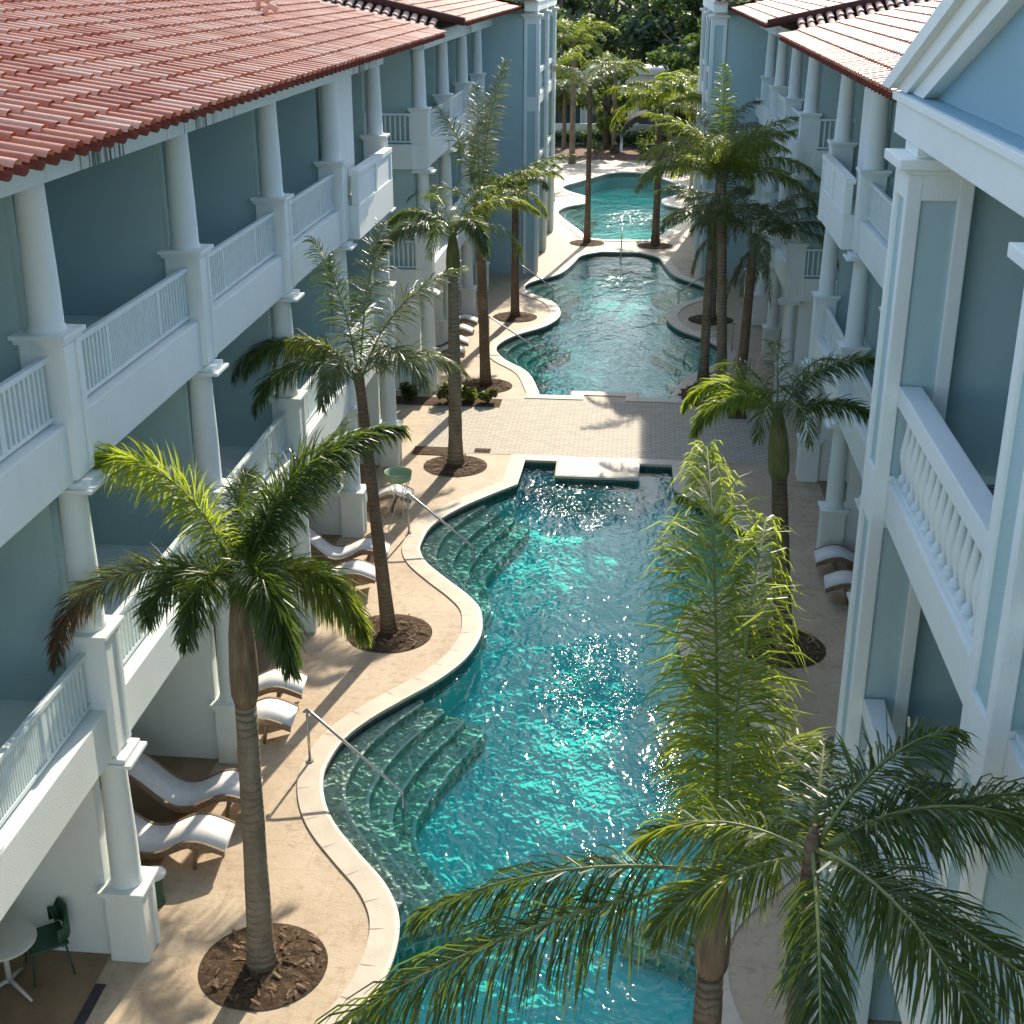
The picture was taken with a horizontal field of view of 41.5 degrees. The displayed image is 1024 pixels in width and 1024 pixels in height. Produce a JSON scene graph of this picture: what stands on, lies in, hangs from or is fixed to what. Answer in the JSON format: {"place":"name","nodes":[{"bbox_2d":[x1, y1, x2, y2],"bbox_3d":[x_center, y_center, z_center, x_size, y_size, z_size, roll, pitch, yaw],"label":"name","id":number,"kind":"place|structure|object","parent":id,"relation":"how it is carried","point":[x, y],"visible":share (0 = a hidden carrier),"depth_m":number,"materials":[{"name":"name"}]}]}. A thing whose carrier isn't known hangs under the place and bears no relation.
{"place":"outdoors","nodes":[
{"label":"outdoors","id":0,"kind":"place"},
{"bbox_2d":[151,866,165,907],"bbox_3d":[-4.510,4.744,17.032,0.330,0.465,0.330,2,22,5],"label":"trash can","id":1,"kind":"object","parent":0,"point":[158,882],"visible":0.36,"depth_m":16.98,"materials":[{"name":"green paint"}]},
{"bbox_2d":[0,464,378,1023],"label":"patio floor","id":2,"kind":"structure","parent":0,"point":[60,993],"depth_m":15.97,"materials":[{"name":"brown tile"}]},
{"bbox_2d":[0,918,36,1001],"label":"bistro table","id":3,"kind":"object","parent":2,"relation":"on","point":[18,936],"visible":1,"depth_m":15.46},
{"bbox_2d":[25,897,75,987],"bbox_3d":[-5.449,5.026,15.849,0.525,0.822,0.514,-12,25,-28],"label":"patio chair","id":4,"kind":"object","parent":2,"relation":"on","point":[54,935],"visible":0.87,"depth_m":15.79,"materials":[{"name":"green paint"}]},
{"bbox_2d":[77,159,901,1023],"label":"pool deck","id":5,"kind":"structure","parent":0,"point":[203,907],"depth_m":21.86,"materials":[{"name":"beige stone"}]},
{"bbox_2d":[74,983,105,1023],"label":"drain channel","id":6,"kind":"object","parent":5,"relation":"on","point":[89,1004],"visible":1,"depth_m":15.43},
{"bbox_2d":[100,786,235,869],"bbox_3d":[-4.670,4.186,17.913,1.840,0.852,0.690,1,22,1],"label":"sun lounger","id":7,"kind":"object","parent":5,"relation":"on","point":[208,832],"visible":0.69,"depth_m":17.90,"materials":[{"name":"white wicker"}]},
{"bbox_2d":[127,751,263,817],"bbox_3d":[-4.467,3.793,18.891,1.840,0.852,0.690,0,22,-1],"label":"sun lounger","id":8,"kind":"object","parent":5,"relation":"on","point":[155,779],"visible":0.75,"depth_m":18.82,"materials":[{"name":"white wicker"}]},
{"bbox_2d":[216,659,307,698],"bbox_3d":[-4.261,2.660,21.712,1.840,0.852,0.690,0,22,0],"label":"sun lounger","id":9,"kind":"object","parent":5,"relation":"on","point":[271,680],"visible":0.34,"depth_m":21.58,"materials":[{"name":"fabric"}]},
{"bbox_2d":[198,923,327,1010],"bbox_3d":[-2.952,5.348,16.033,1.520,0.076,1.520,2,22,5],"label":"mulch bed","id":10,"kind":"object","parent":5,"relation":"on","point":[227,978],"visible":0.82,"depth_m":15.89,"materials":[{"name":"wood"}]},
{"bbox_2d":[41,418,412,973],"bbox_3d":[-3.113,2.303,14.911,3.830,6.694,3.358,2,22,5],"label":"palm tree","id":11,"kind":"object","parent":10,"relation":"on","point":[270,582],"visible":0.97,"depth_m":14.00,"materials":[{"name":"green plant"}]},
{"bbox_2d":[257,696,298,743],"bbox_3d":[-4.275,3.022,20.811,1.840,0.852,0.690,1,22,2],"label":"sun lounger","id":12,"kind":"object","parent":5,"relation":"on","point":[279,713],"visible":0.35,"depth_m":20.74,"materials":[{"name":"white wicker"}]},
{"bbox_2d":[289,547,375,590],"bbox_3d":[-3.526,1.059,25.705,1.840,0.852,0.690,-1,22,-2],"label":"sun lounger","id":13,"kind":"object","parent":5,"relation":"on","point":[366,569],"visible":0.36,"depth_m":25.68,"materials":[{"name":"white wicker"}]},
{"bbox_2d":[309,526,389,562],"bbox_3d":[-3.363,0.641,26.746,1.840,0.852,0.690,0,22,-1],"label":"sun lounger","id":14,"kind":"object","parent":5,"relation":"on","point":[320,544],"visible":0.69,"depth_m":26.70,"materials":[{"name":"plastic"}]},
{"bbox_2d":[342,475,413,512],"bbox_3d":[-3.105,-0.503,29.596,1.840,0.852,0.690,1,22,1],"label":"sun lounger","id":15,"kind":"object","parent":5,"relation":"on","point":[385,492],"visible":0.38,"depth_m":29.48,"materials":[{"name":"white wicker"}]},
{"bbox_2d":[349,613,431,652],"bbox_3d":[-2.180,2.119,24.075,1.520,0.076,1.520,2,22,5],"label":"mulch bed","id":16,"kind":"object","parent":5,"relation":"on","point":[413,632],"visible":0.63,"depth_m":23.91,"materials":[{"name":"wood"}]},
{"bbox_2d":[231,218,471,635],"bbox_3d":[-2.707,-1.098,22.731,4.102,7.195,3.127,2,22,5],"label":"palm tree","id":17,"kind":"object","parent":16,"relation":"on","point":[337,365],"visible":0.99,"depth_m":22.19,"materials":[{"name":"green plant"}]},
{"bbox_2d":[384,467,411,517],"bbox_3d":[-2.452,-0.414,29.201,0.600,0.984,0.600,2,22,5],"label":"chair","id":18,"kind":"object","parent":5,"relation":"on","point":[397,475],"visible":0.98,"depth_m":29.17,"materials":[{"name":"green plastic"}]},
{"bbox_2d":[412,446,447,454],"bbox_3d":[-1.932,-1.524,33.195,1.000,0.029,0.600,2,22,5],"label":"planting strip","id":19,"kind":"object","parent":5,"relation":"on","point":[429,450],"visible":0.84,"depth_m":33.15,"materials":[{"name":"brown soil"}]},
{"bbox_2d":[332,0,558,273],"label":"gabled pavilion","id":20,"kind":"structure","parent":5,"relation":"on","point":[524,40],"depth_m":50.82,"materials":[{"name":"paint"}]},
{"bbox_2d":[396,396,501,406],"bbox_3d":[-1.796,-3.045,36.981,3.000,0.030,0.750,2,22,5],"label":"planting strip","id":21,"kind":"object","parent":5,"relation":"on","point":[419,400],"visible":0.74,"depth_m":36.88,"materials":[{"name":"brown soil"}]},
{"bbox_2d":[398,381,418,399],"bbox_3d":[-2.809,-3.310,37.012,0.656,0.541,0.642,2,22,5],"label":"shrub","id":22,"kind":"object","parent":21,"relation":"on","point":[408,391],"visible":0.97,"depth_m":36.87,"materials":[{"name":"green plant"}]},
{"bbox_2d":[435,380,461,401],"bbox_3d":[-1.696,-3.298,36.793,0.828,0.686,0.627,-11,25,-26],"label":"shrub","id":23,"kind":"object","parent":21,"relation":"on","point":[442,392],"visible":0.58,"depth_m":36.67,"materials":[{"name":"green plant"}]},
{"bbox_2d":[461,384,477,401],"bbox_3d":[-1.150,-3.253,36.915,0.515,0.514,0.605,-14,26,-31],"label":"shrub","id":24,"kind":"object","parent":21,"relation":"on","point":[469,394],"visible":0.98,"depth_m":36.79,"materials":[{"name":"green plant"}]},
{"bbox_2d":[477,387,497,402],"bbox_3d":[-0.659,-3.184,36.814,0.641,0.468,0.494,-9,24,-21],"label":"shrub","id":25,"kind":"object","parent":21,"relation":"on","point":[488,395],"visible":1,"depth_m":36.74,"materials":[{"name":"green plant"}]},
{"bbox_2d":[424,453,486,476],"bbox_3d":[-1.349,-1.145,32.205,1.520,0.075,1.520,2,22,5],"label":"mulch bed","id":26,"kind":"object","parent":5,"relation":"on","point":[441,467],"visible":0.82,"depth_m":32.04,"materials":[{"name":"brown soil"}]},
{"bbox_2d":[370,182,541,466],"bbox_3d":[-1.219,-4.096,31.028,3.370,6.556,3.307,9,24,21],"label":"palm tree","id":27,"kind":"object","parent":26,"relation":"on","point":[470,226],"visible":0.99,"depth_m":30.18,"materials":[{"name":"green plant"}]},
{"bbox_2d":[459,314,477,324],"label":"sun lounger","id":28,"kind":"object","parent":5,"relation":"on","point":[465,318],"visible":0.41,"depth_m":44.16,"materials":[{"name":"white wicker"}]},
{"bbox_2d":[461,377,511,392],"bbox_3d":[-0.746,-3.631,38.397,1.520,0.076,1.520,2,22,5],"label":"mulch bed","id":29,"kind":"object","parent":5,"relation":"on","point":[500,385],"visible":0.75,"depth_m":38.34,"materials":[{"name":"brown soil"}]},
{"bbox_2d":[407,57,577,386],"bbox_3d":[-0.525,-7.549,36.501,4.549,8.899,3.318,2,22,5],"label":"palm tree","id":30,"kind":"object","parent":29,"relation":"on","point":[485,378],"visible":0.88,"depth_m":36.32,"materials":[{"name":"green plant"}]},
{"bbox_2d":[493,311,536,321],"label":"mulch bed","id":31,"kind":"object","parent":5,"relation":"on","point":[507,317],"visible":0.94,"depth_m":45.83,"materials":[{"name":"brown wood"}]},
{"bbox_2d":[474,160,565,316],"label":"palm tree","id":32,"kind":"object","parent":31,"relation":"in","point":[515,310],"visible":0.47,"depth_m":44.74,"materials":[{"name":"green plant"}]},
{"bbox_2d":[297,454,829,1023],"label":"pool coping","id":33,"kind":"object","parent":5,"relation":"on","point":[365,880],"visible":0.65,"depth_m":20.82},
{"bbox_2d":[299,456,821,999],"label":"coping joints","id":34,"kind":"object","parent":33,"relation":"on","point":[421,680],"visible":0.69,"depth_m":19.50,"materials":[{"name":"stone"}]},
{"bbox_2d":[558,456,635,477],"bbox_3d":[2.034,-0.659,32.281,1.820,0.904,1.280,2,22,5],"label":"walkway step","id":35,"kind":"object","parent":33,"relation":"on","point":[593,466],"visible":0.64,"depth_m":32.09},
{"bbox_2d":[323,462,809,1023],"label":"pool basin","id":36,"kind":"object","parent":5,"relation":"in","point":[557,766],"visible":0.32,"depth_m":22.77,"materials":[{"name":"tile"}]},
{"bbox_2d":[323,700,485,968],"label":"pool steps","id":37,"kind":"structure","parent":36,"relation":"on","point":[410,757],"depth_m":20.21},
{"bbox_2d":[303,708,405,835],"bbox_3d":[-2.289,3.908,19.714,1.885,1.833,0.110,14,26,30],"label":"handrail","id":38,"kind":"object","parent":37,"relation":"on","point":[307,711],"visible":0.94,"depth_m":19.51,"materials":[{"name":"metal"}]},
{"bbox_2d":[342,699,484,950],"bbox_3d":[-1.451,4.328,19.708,2.088,0.405,5.696,0,22,-1],"label":"step edging","id":39,"kind":"object","parent":37,"relation":"on","point":[401,899],"visible":0.86,"depth_m":19.50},
{"bbox_2d":[420,505,529,649],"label":"pool steps","id":40,"kind":"structure","parent":36,"relation":"on","point":[495,549],"depth_m":28.70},
{"bbox_2d":[405,493,475,579],"bbox_3d":[-1.488,0.643,27.845,1.849,1.833,0.110,16,27,35],"label":"handrail","id":41,"kind":"object","parent":40,"relation":"on","point":[407,495],"visible":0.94,"depth_m":27.67,"materials":[{"name":"metal"}]},
{"bbox_2d":[434,505,529,634],"bbox_3d":[-0.830,1.051,27.867,1.610,0.405,5.591,4,22,9],"label":"step edging","id":42,"kind":"object","parent":40,"relation":"on","point":[471,564],"visible":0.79,"depth_m":28.01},
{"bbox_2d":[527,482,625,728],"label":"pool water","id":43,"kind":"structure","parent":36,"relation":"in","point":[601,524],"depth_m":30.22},
{"bbox_2d":[655,515,757,654],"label":"pool steps","id":44,"kind":"structure","parent":36,"relation":"on","point":[680,577],"depth_m":28.52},
{"bbox_2d":[656,514,744,623],"bbox_3d":[3.937,1.234,27.453,1.610,0.405,5.591,1,22,1],"label":"step edging","id":45,"kind":"object","parent":44,"relation":"on","point":[684,574],"visible":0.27,"depth_m":27.86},
{"bbox_2d":[619,718,808,989],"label":"pool steps","id":46,"kind":"structure","parent":36,"relation":"on","point":[674,967],"depth_m":17.42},
{"bbox_2d":[620,718,789,970],"bbox_3d":[2.894,4.495,19.331,2.088,0.405,5.696,4,22,11],"label":"step edging","id":47,"kind":"object","parent":46,"relation":"on","point":[729,888],"visible":0.1,"depth_m":18.52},
{"bbox_2d":[554,45,590,200],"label":"palm tree","id":48,"kind":"object","parent":5,"relation":"on","point":[569,56],"visible":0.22,"depth_m":66.23,"materials":[{"name":"green plant"}]},
{"bbox_2d":[569,238,603,245],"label":"mulch bed","id":49,"kind":"object","parent":5,"relation":"on","point":[591,243],"visible":0.96,"depth_m":58.27,"materials":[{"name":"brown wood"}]},
{"bbox_2d":[549,61,630,242],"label":"palm tree","id":50,"kind":"object","parent":49,"relation":"on","point":[589,84],"visible":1,"depth_m":56.51,"materials":[{"name":"green plant"}]},
{"bbox_2d":[556,14,621,163],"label":"palm tree","id":51,"kind":"object","parent":5,"relation":"on","point":[573,36],"visible":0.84,"depth_m":79.79,"materials":[{"name":"green plant"}]},
{"bbox_2d":[314,440,891,1023],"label":"palm tree","id":52,"kind":"object","parent":5,"relation":"on","point":[712,958],"visible":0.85,"depth_m":9.69,"materials":[{"name":"green plant"}]},
{"bbox_2d":[496,253,716,397],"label":"pool basin","id":53,"kind":"object","parent":5,"relation":"in","point":[620,343],"visible":0.48,"depth_m":47.55,"materials":[{"name":"paint"}]},
{"bbox_2d":[497,335,569,391],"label":"pool steps","id":54,"kind":"structure","parent":53,"relation":"on","point":[513,352],"depth_m":43.23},
{"bbox_2d":[505,335,569,382],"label":"step edging","id":55,"kind":"object","parent":54,"relation":"on","point":[532,357],"visible":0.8,"depth_m":42.64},
{"bbox_2d":[526,281,581,320],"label":"pool steps","id":56,"kind":"structure","parent":53,"relation":"on","point":[565,315],"depth_m":51.22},
{"bbox_2d":[538,255,685,343],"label":"pool water","id":57,"kind":"structure","parent":53,"relation":"in","point":[623,282],"depth_m":51.88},
{"bbox_2d":[651,284,703,323],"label":"pool steps","id":58,"kind":"structure","parent":53,"relation":"on","point":[688,292],"depth_m":50.87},
{"bbox_2d":[651,339,716,394],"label":"pool steps","id":59,"kind":"structure","parent":53,"relation":"on","point":[692,359],"depth_m":43.00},
{"bbox_2d":[651,339,714,385],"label":"step edging","id":60,"kind":"object","parent":59,"relation":"on","point":[685,360],"visible":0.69,"depth_m":42.38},
{"bbox_2d":[489,250,736,402],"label":"pool coping","id":61,"kind":"object","parent":5,"relation":"on","point":[529,384],"visible":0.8,"depth_m":43.86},
{"bbox_2d":[554,171,690,241],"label":"pool coping","id":62,"kind":"object","parent":5,"relation":"on","point":[578,233],"visible":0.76,"depth_m":67.70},
{"bbox_2d":[558,173,688,239],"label":"pool basin","id":63,"kind":"object","parent":5,"relation":"in","point":[614,231],"visible":0.28,"depth_m":73.08,"materials":[{"name":"paint"}]},
{"bbox_2d":[559,209,597,237],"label":"pool steps","id":64,"kind":"structure","parent":63,"relation":"on","point":[573,213],"depth_m":66.66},
{"bbox_2d":[560,174,684,238],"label":"pool water","id":65,"kind":"structure","parent":63,"relation":"in","point":[624,205],"depth_m":67.17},
{"bbox_2d":[637,242,672,248],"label":"mulch bed","id":66,"kind":"object","parent":5,"relation":"on","point":[663,245],"visible":0.98,"depth_m":57.75,"materials":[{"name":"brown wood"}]},
{"bbox_2d":[599,79,701,245],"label":"palm tree","id":67,"kind":"object","parent":66,"relation":"on","point":[659,93],"visible":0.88,"depth_m":55.58,"materials":[{"name":"green plant"}]},
{"bbox_2d":[655,76,697,135],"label":"palm tree","id":68,"kind":"object","parent":5,"relation":"on","point":[688,88],"visible":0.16,"depth_m":62.44,"materials":[{"name":"green plant"}]},
{"bbox_2d":[657,71,698,200],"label":"palm tree","id":69,"kind":"object","parent":5,"relation":"on","point":[693,80],"visible":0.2,"depth_m":66.95,"materials":[{"name":"green plant"}]},
{"bbox_2d":[653,183,767,381],"bbox_3d":[5.521,-6.424,37.907,3.347,5.789,3.646,2,22,5],"label":"palm tree","id":70,"kind":"object","parent":5,"relation":"on","point":[703,369],"visible":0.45,"depth_m":37.80,"materials":[{"name":"green plant"}]},
{"bbox_2d":[688,313,732,324],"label":"mulch bed","id":71,"kind":"object","parent":5,"relation":"on","point":[697,319],"visible":0.48,"depth_m":45.55,"materials":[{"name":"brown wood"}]},
{"bbox_2d":[645,100,780,319],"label":"palm tree","id":72,"kind":"object","parent":71,"relation":"in","point":[748,125],"visible":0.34,"depth_m":43.41,"materials":[{"name":"green plant"}]},
{"bbox_2d":[678,382,771,409],"bbox_3d":[5.870,-3.283,37.590,2.700,0.075,2.700,2,22,5],"label":"mulch bed","id":73,"kind":"object","parent":5,"relation":"on","point":[683,394],"visible":0.2,"depth_m":37.50,"materials":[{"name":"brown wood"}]},
{"bbox_2d":[631,60,820,396],"bbox_3d":[5.634,-7.328,35.994,5.005,8.919,5.640,2,22,5],"label":"palm tree","id":74,"kind":"object","parent":73,"relation":"on","point":[733,159],"visible":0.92,"depth_m":34.86,"materials":[{"name":"green plant"}]},
{"bbox_2d":[661,159,838,406],"bbox_3d":[6.173,-5.741,35.366,4.844,6.439,4.699,-5,23,-13],"label":"palm tree","id":75,"kind":"object","parent":73,"relation":"on","point":[753,258],"visible":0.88,"depth_m":34.57,"materials":[{"name":"green plant"}]},
{"bbox_2d":[739,627,825,667],"bbox_3d":[4.723,2.327,23.615,1.520,0.078,1.520,2,22,5],"label":"mulch bed","id":76,"kind":"object","parent":5,"relation":"on","point":[814,652],"visible":0.5,"depth_m":23.41,"materials":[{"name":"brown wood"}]},
{"bbox_2d":[680,338,875,650],"bbox_3d":[4.479,-0.101,22.747,3.351,5.398,2.824,12,25,28],"label":"palm tree","id":77,"kind":"object","parent":76,"relation":"on","point":[778,457],"visible":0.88,"depth_m":21.98,"materials":[{"name":"green plant"}]},
{"bbox_2d":[691,0,926,278],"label":"gabled pavilion","id":78,"kind":"structure","parent":5,"relation":"on","point":[737,43],"depth_m":49.26,"materials":[{"name":"paint"}]},
{"bbox_2d":[621,701,1023,1023],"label":"palm tree","id":79,"kind":"object","parent":5,"relation":"on","point":[804,917],"visible":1,"depth_m":7.45,"materials":[{"name":"green plant"}]},
{"bbox_2d":[728,0,933,402],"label":"hotel wing","id":80,"kind":"structure","parent":5,"relation":"on","point":[804,88],"depth_m":36.49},
{"bbox_2d":[814,544,854,569],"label":"sun lounger","id":81,"kind":"object","parent":5,"relation":"on","point":[834,554],"visible":0.46,"depth_m":26.42,"materials":[{"name":"white wicker"}]},
{"bbox_2d":[823,569,852,604],"bbox_3d":[6.805,1.263,25.287,1.840,0.852,0.690,4,22,9],"label":"sun lounger","id":82,"kind":"object","parent":5,"relation":"on","point":[837,579],"visible":0.33,"depth_m":25.31,"materials":[{"name":"fabric"}]},
{"bbox_2d":[809,0,1023,1023],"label":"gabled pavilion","id":83,"kind":"structure","parent":5,"relation":"on","point":[935,626],"depth_m":11.66,"materials":[{"name":"paint"}]},
{"bbox_2d":[422,398,770,463],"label":"walkway","id":84,"kind":"structure","parent":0,"point":[598,429],"depth_m":34.66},
{"bbox_2d":[555,63,668,123],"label":"garden building","id":85,"kind":"structure","parent":0,"point":[581,115],"depth_m":96.88,"materials":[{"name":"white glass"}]},
{"bbox_2d":[555,103,581,122],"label":"window","id":86,"kind":"structure","parent":85,"relation":"in","point":[578,115],"depth_m":97.33,"materials":[{"name":"grey glass"}]},
{"bbox_2d":[586,93,628,123],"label":"window","id":87,"kind":"structure","parent":85,"relation":"in","point":[594,112],"depth_m":97.00,"materials":[{"name":"black glass"}]},
{"bbox_2d":[555,146,688,160],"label":"garden bed","id":88,"kind":"object","parent":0,"point":[629,153],"depth_m":86.58,"materials":[{"name":"red soil"}]},
{"bbox_2d":[556,77,594,148],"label":"palm tree","id":89,"kind":"object","parent":88,"relation":"on","point":[564,87],"visible":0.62,"depth_m":87.61,"materials":[{"name":"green plant"}]},
{"bbox_2d":[576,56,635,148],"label":"tree","id":90,"kind":"object","parent":88,"relation":"on","point":[604,114],"visible":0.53,"depth_m":87.96,"materials":[{"name":"green plant"}]},
{"bbox_2d":[580,52,650,144],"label":"palm tree","id":91,"kind":"object","parent":88,"relation":"on","point":[630,68],"visible":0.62,"depth_m":85.53,"materials":[{"name":"green plant"}]},
{"bbox_2d":[632,75,697,159],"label":"palm tree","id":92,"kind":"object","parent":88,"relation":"on","point":[671,111],"visible":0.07,"depth_m":83.19,"materials":[{"name":"brown plant"}]},
{"bbox_2d":[556,0,688,147],"bbox_3d":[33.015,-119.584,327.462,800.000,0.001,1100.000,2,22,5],"label":"ground","id":93,"kind":"structure","parent":0,"point":[583,145],"depth_m":91.83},
{"bbox_2d":[0,0,446,962],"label":"hotel wing","id":94,"kind":"structure","parent":93,"relation":"on","point":[180,180],"depth_m":17.13,"materials":[{"name":"paint"}]},
{"bbox_2d":[317,0,523,391],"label":"hotel wing","id":95,"kind":"structure","parent":93,"relation":"on","point":[414,80],"depth_m":37.37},
{"bbox_2d":[512,0,614,63],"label":"tree","id":96,"kind":"object","parent":93,"relation":"on","point":[586,54],"visible":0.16,"depth_m":104.70,"materials":[{"name":"green plant"}]},
{"bbox_2d":[555,28,590,122],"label":"tree","id":97,"kind":"object","parent":93,"relation":"on","point":[559,100],"visible":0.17,"depth_m":93.02,"materials":[{"name":"green plant"}]},
{"bbox_2d":[563,0,641,59],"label":"tree","id":98,"kind":"object","parent":93,"relation":"on","point":[576,5],"visible":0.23,"depth_m":116.72,"materials":[{"name":"green plant"}]},
{"bbox_2d":[576,0,640,60],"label":"tree","id":99,"kind":"object","parent":93,"relation":"on","point":[614,51],"visible":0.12,"depth_m":121.30,"materials":[{"name":"green plant"}]},
{"bbox_2d":[555,127,689,146],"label":"hedge","id":100,"kind":"object","parent":93,"relation":"on","point":[627,140],"visible":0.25,"depth_m":90.29,"materials":[{"name":"green plant"}]},
{"bbox_2d":[555,123,689,144],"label":"boundary wall","id":101,"kind":"structure","parent":93,"relation":"on","point":[583,126],"depth_m":91.23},
{"bbox_2d":[613,0,687,63],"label":"tree","id":102,"kind":"object","parent":93,"relation":"on","point":[648,27],"visible":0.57,"depth_m":105.24,"materials":[{"name":"green plant"}]},
{"bbox_2d":[642,46,699,137],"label":"tree","id":103,"kind":"object","parent":93,"relation":"on","point":[671,62],"visible":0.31,"depth_m":88.64,"materials":[{"name":"green plant"}]},
{"bbox_2d":[649,0,728,75],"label":"tree","id":104,"kind":"object","parent":93,"relation":"on","point":[685,24],"visible":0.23,"depth_m":100.26,"materials":[{"name":"green plant"}]},
{"bbox_2d":[676,1,750,62],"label":"tree","id":105,"kind":"object","parent":93,"relation":"on","point":[688,45],"visible":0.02,"depth_m":88.77,"materials":[{"name":"green plant"}]},
{"bbox_2d":[778,0,995,782],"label":"hotel wing","id":106,"kind":"structure","parent":93,"relation":"on","point":[866,52],"depth_m":25.89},
{"bbox_2d":[620,109,675,152],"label":"garden arch","id":107,"kind":"structure","parent":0,"point":[634,118],"depth_m":86.40,"materials":[{"name":"white paint"}]},
{"bbox_2d":[819,481,852,569],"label":"patio floor","id":108,"kind":"structure","parent":0,"point":[823,485],"depth_m":30.83,"materials":[{"name":"beige stone"}]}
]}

